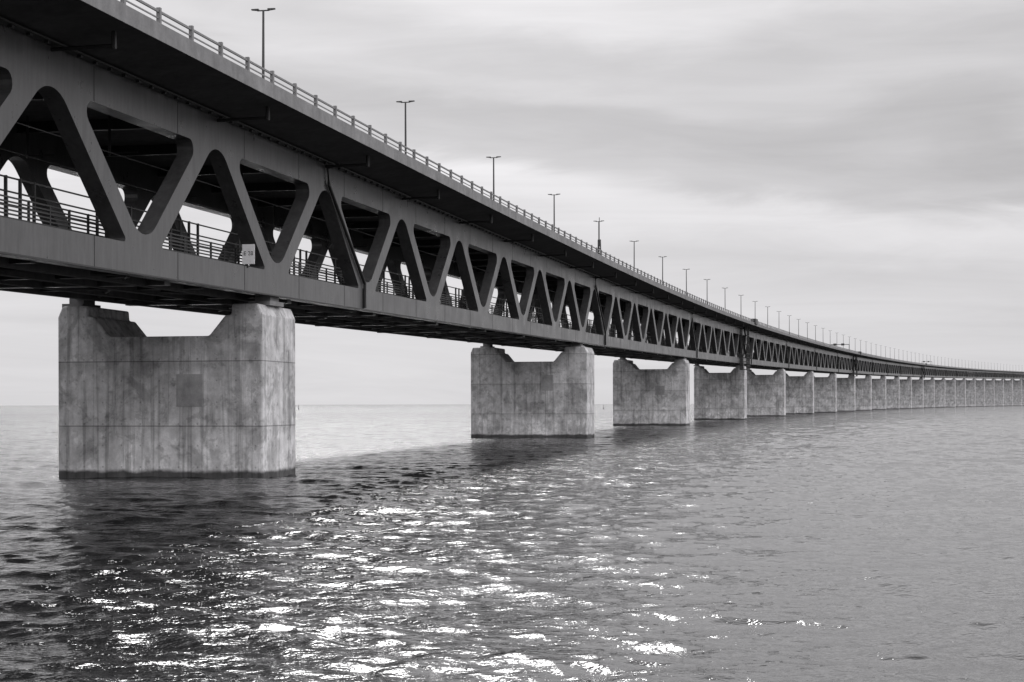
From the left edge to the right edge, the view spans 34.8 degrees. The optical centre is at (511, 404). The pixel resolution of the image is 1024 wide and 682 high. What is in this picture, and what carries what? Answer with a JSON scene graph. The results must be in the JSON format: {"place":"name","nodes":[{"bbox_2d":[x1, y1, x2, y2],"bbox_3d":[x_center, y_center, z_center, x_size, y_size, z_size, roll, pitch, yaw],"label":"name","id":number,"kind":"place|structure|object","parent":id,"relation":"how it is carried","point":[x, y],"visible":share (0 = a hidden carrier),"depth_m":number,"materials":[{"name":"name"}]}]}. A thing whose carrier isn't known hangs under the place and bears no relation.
{"place":"outdoors","nodes":[
{"label":"outdoors","id":0,"kind":"place"},
{"bbox_2d":[0,404,1023,681],"bbox_3d":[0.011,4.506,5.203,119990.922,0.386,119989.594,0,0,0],"label":"sea water","id":1,"kind":"structure","parent":0,"point":[436,542],"depth_m":48.31,"materials":[{"name":"black liquid"}]},
{"bbox_2d":[0,0,1023,478],"bbox_3d":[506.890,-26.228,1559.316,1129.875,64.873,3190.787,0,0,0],"label":"truss bridge","id":2,"kind":"structure","parent":1,"relation":"in","point":[102,100],"depth_m":103.53,"materials":[{"name":"paint"}]},
{"bbox_2d":[242,244,254,267],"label":"distance sign","id":3,"kind":"object","parent":2,"relation":"attached to","point":[248,253],"visible":1,"depth_m":96.93,"materials":[{"name":"metal"}]},
{"bbox_2d":[251,8,275,78],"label":"street lamp","id":4,"kind":"object","parent":2,"relation":"on","point":[263,48],"visible":0.53,"depth_m":118.58,"materials":[{"name":"metal"}]},
{"bbox_2d":[396,100,414,154],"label":"street lamp","id":5,"kind":"object","parent":2,"relation":"on","point":[405,123],"visible":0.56,"depth_m":157.31,"materials":[{"name":"metal"}]},
{"bbox_2d":[486,156,500,200],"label":"street lamp","id":6,"kind":"object","parent":2,"relation":"on","point":[493,174],"visible":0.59,"depth_m":195.96,"materials":[{"name":"metal"}]},
{"bbox_2d":[548,194,559,231],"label":"street lamp","id":7,"kind":"object","parent":2,"relation":"on","point":[554,208],"visible":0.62,"depth_m":234.64,"materials":[{"name":"metal"}]},
{"bbox_2d":[597,217,600,253],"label":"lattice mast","id":8,"kind":"object","parent":2,"relation":"on","point":[599,242],"visible":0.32,"depth_m":271.73,"materials":[{"name":"metal"}]},
{"bbox_2d":[631,241,636,266],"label":"street lamp","id":9,"kind":"object","parent":2,"relation":"on","point":[634,251],"visible":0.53,"depth_m":311.83,"materials":[{"name":"metal"}]},
{"bbox_2d":[658,256,666,284],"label":"street lamp","id":10,"kind":"object","parent":2,"relation":"on","point":[662,267],"visible":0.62,"depth_m":350.33,"materials":[{"name":"metal"}]},
{"bbox_2d":[0,0,1023,405],"label":"sky","id":11,"kind":"structure","parent":0,"point":[853,169],"materials":[{"name":"grey"}]}
]}

